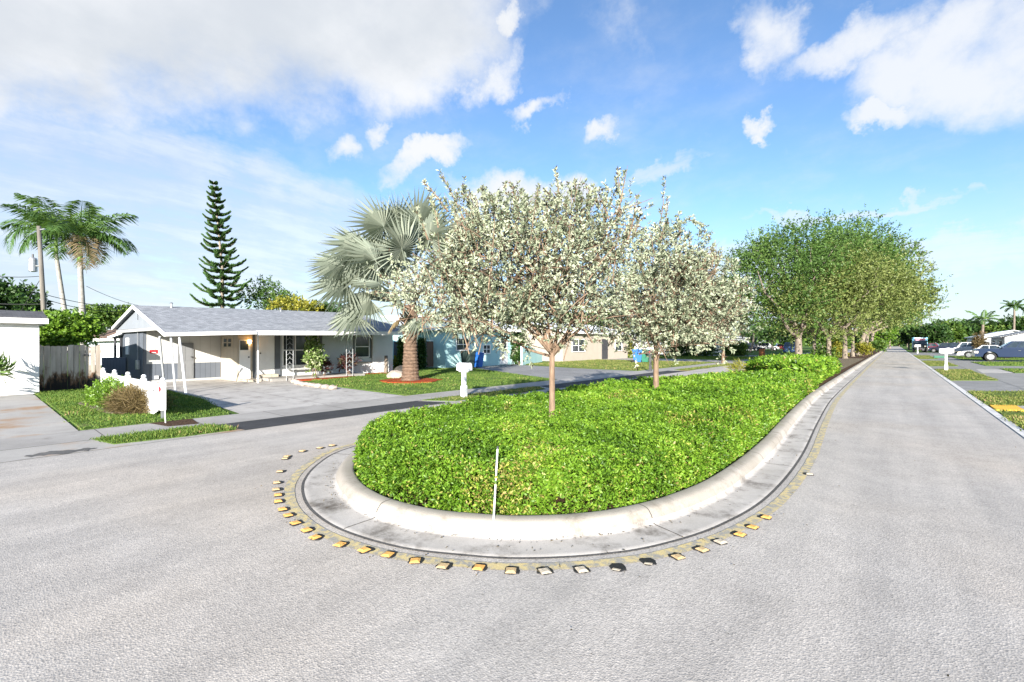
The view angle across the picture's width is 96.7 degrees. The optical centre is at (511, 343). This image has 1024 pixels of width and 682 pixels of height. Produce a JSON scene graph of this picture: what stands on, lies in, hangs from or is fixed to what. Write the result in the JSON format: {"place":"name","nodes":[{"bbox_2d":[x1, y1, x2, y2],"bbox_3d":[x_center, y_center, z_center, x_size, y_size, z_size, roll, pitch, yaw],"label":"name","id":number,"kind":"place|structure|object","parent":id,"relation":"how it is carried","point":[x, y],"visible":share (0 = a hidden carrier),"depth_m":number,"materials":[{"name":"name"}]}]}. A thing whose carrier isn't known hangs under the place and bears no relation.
{"place":"outdoors","nodes":[
{"label":"outdoors","id":0,"kind":"place"},
{"bbox_2d":[0,310,48,395],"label":"garage","id":1,"kind":"structure","parent":0,"point":[19,336],"depth_m":14.72,"materials":[{"name":"white paint"}]},
{"bbox_2d":[0,394,77,438],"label":"driveway","id":2,"kind":"structure","parent":0,"point":[22,415],"depth_m":9.98,"materials":[{"name":"grey concrete"}]},
{"bbox_2d":[0,348,29,388],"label":"cordyline plant","id":3,"kind":"object","parent":2,"relation":"on","point":[3,364],"visible":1,"depth_m":13.78,"materials":[{"name":"green plant"}]},
{"bbox_2d":[0,440,87,461],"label":"apron","id":4,"kind":"object","parent":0,"point":[13,454],"visible":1,"depth_m":7.00,"materials":[{"name":"grey concrete"}]},
{"bbox_2d":[25,448,95,456],"bbox_3d":[-6.817,1.645,6.899,0.784,0.001,0.394,0,0,-33],"label":"road stain","id":5,"kind":"object","parent":4,"relation":"on","point":[59,452],"visible":1,"depth_m":6.87,"materials":[{"name":"asphalt"}]},
{"bbox_2d":[88,330,118,364],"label":"brown roof house","id":6,"kind":"structure","parent":0,"point":[107,346],"depth_m":34.50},
{"bbox_2d":[36,390,171,429],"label":"lawn","id":7,"kind":"structure","parent":0,"point":[108,426],"depth_m":9.75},
{"bbox_2d":[79,401,168,413],"bbox_3d":[-10.386,1.625,11.998,4.823,0.040,1.291,0,0,40],"label":"mulch bed","id":8,"kind":"object","parent":7,"relation":"on","point":[91,407],"visible":0.2,"depth_m":11.40,"materials":[{"name":"brown plant"}]},
{"bbox_2d":[80,375,131,407],"bbox_3d":[-10.787,1.501,12.479,2.948,1.316,1.488,0,0,40],"label":"bush","id":9,"kind":"object","parent":8,"relation":"on","point":[96,392],"visible":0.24,"depth_m":11.91,"materials":[{"name":"green plant"}]},
{"bbox_2d":[94,378,179,414],"bbox_3d":[-9.114,1.500,11.177,2.576,1.428,1.641,0,0,40],"label":"straw clump","id":10,"kind":"object","parent":8,"relation":"on","point":[129,399],"visible":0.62,"depth_m":10.58,"materials":[{"name":"brown plant"}]},
{"bbox_2d":[101,368,165,417],"bbox_3d":[-10.037,1.208,11.895,6.474,0.925,0.125,0,0,39],"label":"vinyl fence","id":11,"kind":"object","parent":7,"relation":"on","point":[155,395],"visible":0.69,"depth_m":10.41,"materials":[{"name":"white plastic"}]},
{"bbox_2d":[94,426,235,443],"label":"lawn","id":12,"kind":"structure","parent":0,"point":[168,437],"depth_m":7.89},
{"bbox_2d":[158,391,229,419],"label":"lawn","id":13,"kind":"structure","parent":0,"point":[211,414],"depth_m":10.82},
{"bbox_2d":[157,379,401,413],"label":"driveway","id":14,"kind":"structure","parent":0,"point":[239,397],"depth_m":14.65,"materials":[{"name":"concrete"}]},
{"bbox_2d":[221,401,447,429],"bbox_3d":[-3.831,1.645,10.938,1.050,0.001,5.400,0,0,40],"label":"apron","id":15,"kind":"object","parent":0,"point":[260,423],"visible":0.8,"depth_m":10.39,"materials":[{"name":"concrete"}]},
{"bbox_2d":[0,364,735,462],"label":"verge","id":16,"kind":"structure","parent":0,"point":[97,445],"depth_m":7.57,"materials":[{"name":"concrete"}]},
{"bbox_2d":[0,353,805,450],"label":"sidewalk","id":17,"kind":"structure","parent":0,"point":[38,440],"depth_m":10.53,"materials":[{"name":"concrete"}]},
{"bbox_2d":[151,419,197,425],"bbox_3d":[-6.905,1.638,9.375,0.840,0.001,0.750,0,0,40],"label":"soil patch","id":18,"kind":"object","parent":17,"relation":"on","point":[180,422],"visible":1,"depth_m":9.43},
{"bbox_2d":[308,368,548,395],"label":"lawn","id":19,"kind":"structure","parent":0,"point":[417,388],"depth_m":18.50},
{"bbox_2d":[297,376,352,380],"bbox_3d":[-8.456,1.623,21.476,1.300,0.045,3.700,0,0,40],"label":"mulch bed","id":20,"kind":"object","parent":19,"relation":"on","point":[320,378],"visible":0.3,"depth_m":20.75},
{"bbox_2d":[300,335,328,377],"bbox_3d":[-9.096,0.554,20.950,1.196,2.230,1.191,0,0,40],"label":"young tree","id":21,"kind":"object","parent":20,"relation":"on","point":[312,349],"visible":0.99,"depth_m":20.91,"materials":[{"name":"green plant"}]},
{"bbox_2d":[335,350,362,373],"bbox_3d":[-8.160,0.980,22.845,1.304,1.367,1.227,0,0,-20],"label":"cordyline plant","id":22,"kind":"object","parent":19,"relation":"on","point":[342,358],"visible":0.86,"depth_m":22.66,"materials":[{"name":"red plant"}]},
{"bbox_2d":[304,187,490,380],"bbox_3d":[-4.678,-2.717,19.662,8.679,8.733,4.920,0,0,0],"label":"bismarck palm","id":23,"kind":"object","parent":19,"relation":"on","point":[343,268],"visible":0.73,"depth_m":19.50,"materials":[{"name":"green plant"}]},
{"bbox_2d":[380,378,441,383],"bbox_3d":[-4.408,1.613,19.769,2.524,0.050,2.473,0,0,14],"label":"mulch ring","id":24,"kind":"object","parent":19,"relation":"on","point":[424,380],"visible":0.66,"depth_m":19.48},
{"bbox_2d":[460,350,475,366],"bbox_3d":[-2.945,1.057,30.295,0.942,1.179,0.690,0,0,29],"label":"wheelie bin","id":25,"kind":"object","parent":19,"relation":"on","point":[466,357],"visible":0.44,"depth_m":30.05,"materials":[{"name":"green plastic"}]},
{"bbox_2d":[1,344,965,462],"bbox_3d":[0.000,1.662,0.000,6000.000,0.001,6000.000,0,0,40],"label":"ground","id":26,"kind":"structure","parent":0,"point":[806,349],"depth_m":31.39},
{"bbox_2d":[0,273,57,311],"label":"background tree","id":27,"kind":"object","parent":26,"relation":"on","point":[16,294],"visible":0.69,"depth_m":34.00,"materials":[{"name":"green plant"}]},
{"bbox_2d":[28,226,46,358],"bbox_3d":[-32.187,-3.164,30.967,1.352,9.647,0.454,0,0,4],"label":"utility pole","id":28,"kind":"object","parent":26,"relation":"on","point":[34,264],"visible":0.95,"depth_m":30.91,"materials":[{"name":"brown wood"}]},
{"bbox_2d":[0,196,106,350],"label":"royal palm","id":29,"kind":"object","parent":26,"relation":"on","point":[18,230],"visible":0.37,"depth_m":42.35,"materials":[{"name":"green plant"}]},
{"bbox_2d":[39,345,100,390],"bbox_3d":[-15.755,0.847,16.250,0.220,1.606,1.667,0,0,33],"label":"wooden fence","id":30,"kind":"object","parent":26,"relation":"on","point":[53,371],"visible":0.81,"depth_m":16.15,"materials":[{"name":"grey wood"}]},
{"bbox_2d":[33,307,107,354],"bbox_3d":[-20.897,0.008,21.023,2.618,3.383,3.516,0,0,63],"label":"garden bush","id":31,"kind":"object","parent":26,"relation":"on","point":[66,327],"visible":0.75,"depth_m":20.68,"materials":[{"name":"green plant"}]},
{"bbox_2d":[11,192,139,346],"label":"royal palm","id":32,"kind":"object","parent":26,"relation":"on","point":[93,230],"visible":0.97,"depth_m":40.78,"materials":[{"name":"green plant"}]},
{"bbox_2d":[72,302,130,330],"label":"background tree","id":33,"kind":"object","parent":26,"relation":"on","point":[109,320],"visible":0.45,"depth_m":64.62,"materials":[{"name":"green plant"}]},
{"bbox_2d":[102,357,126,375],"bbox_3d":[-17.942,1.140,20.530,1.081,1.020,0.060,0,0,0],"label":"garden screen","id":34,"kind":"object","parent":26,"relation":"on","point":[110,364],"visible":0.57,"depth_m":20.50,"materials":[{"name":"blue"}]},
{"bbox_2d":[107,331,145,356],"bbox_3d":[-18.324,0.494,22.000,0.701,2.311,2.000,0,0,0],"label":"patio cover","id":35,"kind":"object","parent":26,"relation":"on","point":[116,336],"visible":0.33,"depth_m":21.26,"materials":[{"name":"white paint"}]},
{"bbox_2d":[190,180,252,308],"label":"norfolk pine","id":36,"kind":"object","parent":26,"relation":"on","point":[222,289],"visible":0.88,"depth_m":45.57,"materials":[{"name":"green plant"}]},
{"bbox_2d":[111,302,402,393],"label":"ranch house","id":37,"kind":"structure","parent":26,"relation":"on","point":[175,344],"depth_m":20.22,"materials":[{"name":"grey"}]},
{"bbox_2d":[178,343,193,378],"bbox_3d":[-14.261,0.761,19.910,0.130,1.557,0.573,0,0,40],"label":"door","id":38,"kind":"structure","parent":37,"relation":"in","point":[187,348],"depth_m":19.96,"materials":[{"name":"grey paint"}]},
{"bbox_2d":[239,340,249,378],"bbox_3d":[-11.633,0.696,19.850,0.130,1.707,0.432,0,0,40],"label":"door","id":39,"kind":"structure","parent":37,"relation":"in","point":[244,348],"depth_m":19.84,"materials":[{"name":"white paint"}]},
{"bbox_2d":[259,335,273,373],"bbox_3d":[-11.148,0.513,20.657,0.130,1.753,0.722,0,0,40],"label":"door","id":40,"kind":"structure","parent":37,"relation":"in","point":[266,342],"depth_m":20.68,"materials":[{"name":"white paint"}]},
{"bbox_2d":[282,335,318,366],"bbox_3d":[-10.142,0.320,21.891,0.080,1.554,1.777,0,0,40],"label":"window","id":41,"kind":"structure","parent":37,"relation":"in","point":[297,342],"depth_m":21.67,"materials":[{"name":"white paint"}]},
{"bbox_2d":[355,336,369,357],"bbox_3d":[-8.025,0.172,24.406,0.080,1.173,0.890,0,0,40],"label":"window","id":42,"kind":"structure","parent":37,"relation":"in","point":[362,345],"depth_m":24.45,"materials":[{"name":"glass"}]},
{"bbox_2d":[236,274,300,309],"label":"background tree","id":43,"kind":"object","parent":26,"relation":"on","point":[264,291],"visible":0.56,"depth_m":49.37,"materials":[{"name":"plant"}]},
{"bbox_2d":[266,293,327,311],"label":"background tree","id":44,"kind":"object","parent":26,"relation":"on","point":[293,303],"visible":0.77,"depth_m":43.34,"materials":[{"name":"yellow plant"}]},
{"bbox_2d":[309,300,344,311],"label":"background tree","id":45,"kind":"object","parent":26,"relation":"on","point":[326,304],"visible":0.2,"depth_m":45.20,"materials":[{"name":"green plant"}]},
{"bbox_2d":[395,336,403,365],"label":"clipped shrub","id":46,"kind":"object","parent":26,"relation":"on","point":[400,347],"visible":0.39,"depth_m":28.32,"materials":[{"name":"green plant"}]},
{"bbox_2d":[417,337,427,368],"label":"clipped shrub","id":47,"kind":"object","parent":26,"relation":"on","point":[421,351],"visible":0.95,"depth_m":29.60,"materials":[{"name":"green plant"}]},
{"bbox_2d":[425,340,432,367],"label":"board gate","id":48,"kind":"structure","parent":26,"relation":"on","point":[429,351],"depth_m":30.92,"materials":[{"name":"grey paint"}]},
{"bbox_2d":[380,315,523,367],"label":"turquoise house","id":49,"kind":"structure","parent":26,"relation":"on","point":[446,354],"depth_m":31.59,"materials":[{"name":"paint"}]},
{"bbox_2d":[510,332,529,363],"bbox_3d":[0.427,0.252,36.163,1.638,3.008,2.235,0,0,40],"label":"climbing shrub","id":50,"kind":"object","parent":26,"relation":"on","point":[514,358],"visible":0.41,"depth_m":35.64,"materials":[{"name":"green plant"}]},
{"bbox_2d":[521,346,541,364],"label":"garden wall","id":51,"kind":"structure","parent":26,"relation":"on","point":[535,358],"depth_m":36.99,"materials":[{"name":"teal paint"}]},
{"bbox_2d":[76,319,989,345],"bbox_3d":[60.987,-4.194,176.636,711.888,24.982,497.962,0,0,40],"label":"distant woods","id":52,"kind":"object","parent":26,"relation":"on","point":[803,343],"depth_m":287.58,"materials":[{"name":"green plant"}]},
{"bbox_2d":[518,322,631,361],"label":"house","id":53,"kind":"structure","parent":26,"relation":"on","point":[598,350],"depth_m":44.33,"materials":[{"name":"beige paint"}]},
{"bbox_2d":[671,277,756,362],"bbox_3d":[16.767,-2.066,38.126,7.090,7.533,4.919,0,0,18],"label":"silver buttonwood tree","id":54,"kind":"object","parent":26,"relation":"on","point":[724,342],"visible":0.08,"depth_m":37.55,"materials":[{"name":"beige plant"}]},
{"bbox_2d":[725,339,749,355],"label":"hedge","id":55,"kind":"object","parent":26,"relation":"on","point":[741,348],"visible":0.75,"depth_m":59.72,"materials":[{"name":"green plant"}]},
{"bbox_2d":[740,322,808,350],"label":"background tree","id":56,"kind":"object","parent":26,"relation":"on","point":[760,335],"visible":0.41,"depth_m":104.13,"materials":[{"name":"green plant"}]},
{"bbox_2d":[803,325,860,347],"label":"background tree","id":57,"kind":"object","parent":26,"relation":"on","point":[823,340],"visible":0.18,"depth_m":138.29,"materials":[{"name":"green plant"}]},
{"bbox_2d":[894,324,919,349],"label":"street tree","id":58,"kind":"object","parent":26,"relation":"on","point":[904,338],"visible":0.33,"depth_m":117.80,"materials":[{"name":"green plant"}]},
{"bbox_2d":[912,337,927,351],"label":"box truck","id":59,"kind":"object","parent":26,"relation":"on","point":[922,342],"visible":0.98,"depth_m":84.20,"materials":[{"name":"metal"}]},
{"bbox_2d":[917,320,955,343],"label":"street tree","id":60,"kind":"object","parent":26,"relation":"on","point":[937,334],"visible":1,"depth_m":106.80,"materials":[{"name":"green plant"}]},
{"bbox_2d":[937,318,968,342],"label":"street tree","id":61,"kind":"object","parent":26,"relation":"on","point":[959,330],"visible":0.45,"depth_m":108.17,"materials":[{"name":"green plant"}]},
{"bbox_2d":[902,348,1023,437],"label":"kerb band","id":62,"kind":"object","parent":26,"relation":"on","point":[1013,426],"visible":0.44,"depth_m":11.63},
{"bbox_2d":[949,318,979,342],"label":"street tree","id":63,"kind":"object","parent":26,"relation":"on","point":[969,332],"visible":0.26,"depth_m":110.29,"materials":[{"name":"green plant"}]},
{"bbox_2d":[970,330,992,348],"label":"dry palm clump","id":64,"kind":"object","parent":26,"relation":"on","point":[977,342],"visible":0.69,"depth_m":65.85,"materials":[{"name":"brown plant"}]},
{"bbox_2d":[975,321,1012,334],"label":"street tree","id":65,"kind":"object","parent":26,"relation":"on","point":[990,328],"visible":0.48,"depth_m":110.51,"materials":[{"name":"green plant"}]},
{"bbox_2d":[994,313,1023,330],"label":"street tree","id":66,"kind":"object","parent":26,"relation":"on","point":[1018,327],"visible":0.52,"depth_m":109.06,"materials":[{"name":"green plant"}]},
{"bbox_2d":[1000,299,1023,329],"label":"coconut palm","id":67,"kind":"object","parent":26,"relation":"on","point":[1018,305],"visible":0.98,"depth_m":104.86,"materials":[{"name":"plant"}]},
{"bbox_2d":[424,386,544,400],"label":"lawn","id":68,"kind":"structure","parent":0,"point":[503,393],"depth_m":14.52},
{"bbox_2d":[457,363,471,396],"bbox_3d":[-1.451,1.119,13.895,0.460,1.062,0.215,0,0,29],"label":"mailbox","id":69,"kind":"object","parent":68,"relation":"on","point":[463,368],"visible":0.88,"depth_m":13.85,"materials":[{"name":"white plastic"}]},
{"bbox_2d":[0,346,1023,681],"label":"road","id":70,"kind":"structure","parent":0,"point":[896,558],"depth_m":3.14,"materials":[{"name":"asphalt"}]},
{"bbox_2d":[129,386,948,676],"bbox_3d":[10.509,1.633,18.188,10.559,0.044,38.678,0,0,40],"label":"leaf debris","id":71,"kind":"object","parent":70,"relation":"on","point":[537,542],"visible":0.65,"depth_m":3.87,"materials":[{"name":"plant"}]},
{"bbox_2d":[284,349,887,569],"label":"yellow line","id":72,"kind":"object","parent":70,"relation":"on","point":[782,498],"visible":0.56,"depth_m":3.96,"materials":[{"name":"paint"}]},
{"bbox_2d":[304,348,887,556],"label":"gutter","id":73,"kind":"object","parent":70,"relation":"on","point":[750,488],"visible":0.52,"depth_m":4.17,"materials":[{"name":"concrete"}]},
{"bbox_2d":[301,355,879,558],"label":"gutter joint","id":74,"kind":"object","parent":73,"relation":"on","point":[651,546],"visible":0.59,"depth_m":3.98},
{"bbox_2d":[336,347,887,532],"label":"kerb","id":75,"kind":"structure","parent":70,"relation":"on","point":[353,487],"depth_m":4.28,"materials":[{"name":"concrete"}]},
{"bbox_2d":[355,349,878,514],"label":"planting bed","id":76,"kind":"object","parent":70,"relation":"on","point":[563,500],"visible":0.05,"depth_m":4.78,"materials":[{"name":"soil"}]},
{"bbox_2d":[361,166,653,418],"bbox_3d":[-0.002,-0.615,7.259,3.927,4.431,3.507,0,0,40],"label":"silver buttonwood tree","id":77,"kind":"object","parent":76,"relation":"on","point":[543,276],"visible":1,"depth_m":6.82,"materials":[{"name":"beige plant"}]},
{"bbox_2d":[352,368,821,514],"bbox_3d":[4.091,1.240,11.150,4.940,0.752,17.054,0,0,40],"label":"ground cover","id":78,"kind":"object","parent":76,"relation":"on","point":[716,418],"visible":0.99,"depth_m":5.34,"materials":[{"name":"green plant"}]},
{"bbox_2d":[583,176,763,387],"bbox_3d":[3.892,-1.198,10.838,4.719,5.596,3.127,0,0,-8],"label":"silver buttonwood tree","id":79,"kind":"object","parent":76,"relation":"on","point":[673,273],"visible":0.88,"depth_m":10.40,"materials":[{"name":"beige plant"}]},
{"bbox_2d":[742,352,841,384],"bbox_3d":[13.500,1.035,22.416,4.121,1.232,11.506,0,0,40],"label":"ground cover","id":80,"kind":"object","parent":76,"relation":"on","point":[824,367],"visible":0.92,"depth_m":20.08,"materials":[{"name":"green plant"}]},
{"bbox_2d":[809,345,841,356],"bbox_3d":[24.986,1.165,36.383,2.202,2.073,2.450,0,0,18],"label":"shrub","id":81,"kind":"object","parent":76,"relation":"on","point":[824,350],"visible":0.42,"depth_m":36.01,"materials":[{"name":"green plant"}]},
{"bbox_2d":[752,219,902,353],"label":"oak tree","id":82,"kind":"object","parent":76,"relation":"on","point":[811,334],"visible":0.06,"depth_m":43.05,"materials":[{"name":"green plant"}]},
{"bbox_2d":[837,358,863,369],"bbox_3d":[26.270,1.568,37.688,3.450,0.001,28.500,0,0,40],"label":"litter patch","id":83,"kind":"object","parent":76,"relation":"on","point":[847,362],"visible":0.17,"depth_m":39.44,"materials":[{"name":"soil"}]},
{"bbox_2d":[717,203,901,353],"bbox_3d":[23.482,-4.828,35.807,17.994,12.875,9.158,0,0,-22],"label":"oak tree","id":84,"kind":"object","parent":83,"relation":"on","point":[762,253],"visible":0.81,"depth_m":34.01,"materials":[{"name":"green plant"}]},
{"bbox_2d":[752,235,958,355],"bbox_3d":[25.973,-3.530,35.485,16.716,10.280,8.802,0,0,-17],"label":"oak tree","id":85,"kind":"object","parent":83,"relation":"on","point":[868,291],"visible":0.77,"depth_m":34.12,"materials":[{"name":"green plant"}]},
{"bbox_2d":[790,210,938,358],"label":"oak tree","id":86,"kind":"object","parent":83,"relation":"on","point":[844,352],"visible":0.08,"depth_m":45.33,"materials":[{"name":"green plant"}]},
{"bbox_2d":[855,342,874,355],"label":"shrub","id":87,"kind":"object","parent":76,"relation":"on","point":[861,348],"visible":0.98,"depth_m":55.61,"materials":[{"name":"yellow plant"}]},
{"bbox_2d":[870,340,889,352],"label":"shrub","id":88,"kind":"object","parent":76,"relation":"on","point":[879,345],"visible":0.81,"depth_m":74.52,"materials":[{"name":"green plant"}]},
{"bbox_2d":[844,231,937,356],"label":"oak tree","id":89,"kind":"object","parent":76,"relation":"on","point":[852,345],"visible":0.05,"depth_m":53.20,"materials":[{"name":"green plant"}]},
{"bbox_2d":[854,236,948,354],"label":"oak tree","id":90,"kind":"object","parent":76,"relation":"on","point":[863,336],"visible":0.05,"depth_m":58.17,"materials":[{"name":"green plant"}]},
{"bbox_2d":[869,325,899,350],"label":"lime green tree","id":91,"kind":"object","parent":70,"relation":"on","point":[888,337],"visible":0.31,"depth_m":94.16,"materials":[{"name":"green plant"}]},
{"bbox_2d":[863,306,925,353],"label":"oak tree","id":92,"kind":"object","parent":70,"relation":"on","point":[867,338],"visible":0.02,"depth_m":69.52,"materials":[{"name":"green plant"}]},
{"bbox_2d":[0,0,1023,343],"label":"sky","id":93,"kind":"structure","parent":0,"point":[751,112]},
{"bbox_2d":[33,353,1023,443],"bbox_3d":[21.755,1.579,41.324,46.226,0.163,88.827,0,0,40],"label":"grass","id":94,"kind":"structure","parent":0,"point":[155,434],"depth_m":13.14,"materials":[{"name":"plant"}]},
{"bbox_2d":[473,364,632,379],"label":"driveway","id":95,"kind":"structure","parent":0,"point":[543,372],"depth_m":26.66,"materials":[{"name":"concrete"}]},
{"bbox_2d":[543,371,682,388],"bbox_3d":[5.636,1.645,22.183,1.050,0.001,14.000,0,0,40],"label":"apron","id":96,"kind":"object","parent":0,"point":[562,385],"visible":0.6,"depth_m":20.46,"materials":[{"name":"concrete"}]},
{"bbox_2d":[526,360,715,370],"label":"lawn","id":97,"kind":"structure","parent":0,"point":[631,369],"depth_m":33.57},
{"bbox_2d":[430,355,1023,430],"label":"grass","id":98,"kind":"structure","parent":97,"relation":"on","point":[995,398],"depth_m":23.53,"materials":[{"name":"plant"}]},
{"bbox_2d":[601,358,734,361],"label":"driveway","id":99,"kind":"structure","parent":0,"point":[693,360],"depth_m":43.82,"materials":[{"name":"concrete"}]},
{"bbox_2d":[628,355,752,359],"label":"lawn","id":100,"kind":"structure","parent":0,"point":[697,359],"depth_m":49.14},
{"bbox_2d":[661,332,720,356],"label":"hedge","id":101,"kind":"object","parent":100,"relation":"on","point":[705,352],"visible":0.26,"depth_m":56.03,"materials":[{"name":"green plant"}]},
{"bbox_2d":[909,352,1023,411],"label":"driveway","id":102,"kind":"structure","parent":0,"point":[998,385],"depth_m":19.26,"materials":[{"name":"concrete"}]},
{"bbox_2d":[944,342,973,351],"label":"parked suv","id":103,"kind":"object","parent":102,"relation":"on","point":[963,346],"visible":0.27,"depth_m":76.64,"materials":[{"name":"white paint"}]},
{"bbox_2d":[965,310,1000,339],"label":"coconut palm","id":104,"kind":"object","parent":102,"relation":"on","point":[983,321],"visible":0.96,"depth_m":71.90,"materials":[{"name":"plant"}]},
{"bbox_2d":[970,341,1023,360],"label":"pickup truck","id":105,"kind":"object","parent":102,"relation":"on","point":[1013,349],"visible":1,"depth_m":41.38,"materials":[{"name":"blue paint"}]},
{"bbox_2d":[937,369,997,380],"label":"lawn","id":106,"kind":"structure","parent":0,"point":[961,376],"depth_m":21.26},
{"bbox_2d":[924,353,1023,388],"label":"sidewalk","id":107,"kind":"structure","parent":0,"point":[1014,379],"depth_m":24.92,"materials":[{"name":"grey concrete"}]},
{"bbox_2d":[948,356,1023,360],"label":"lawn","id":108,"kind":"structure","parent":0,"point":[980,359],"depth_m":46.28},
{"bbox_2d":[957,345,1010,357],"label":"parked car","id":109,"kind":"object","parent":108,"relation":"on","point":[967,354],"visible":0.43,"depth_m":50.87,"materials":[{"name":"white paint"}]},
{"bbox_2d":[964,330,1017,351],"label":"house","id":110,"kind":"structure","parent":0,"point":[969,339],"depth_m":77.82,"materials":[{"name":"white paint"}]},
{"bbox_2d":[968,391,1023,406],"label":"lawn","id":111,"kind":"structure","parent":0,"point":[1005,393],"depth_m":14.29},
{"bbox_2d":[987,331,1023,345],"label":"house","id":112,"kind":"structure","parent":0,"point":[998,340],"depth_m":64.61,"materials":[{"name":"grey paint"}]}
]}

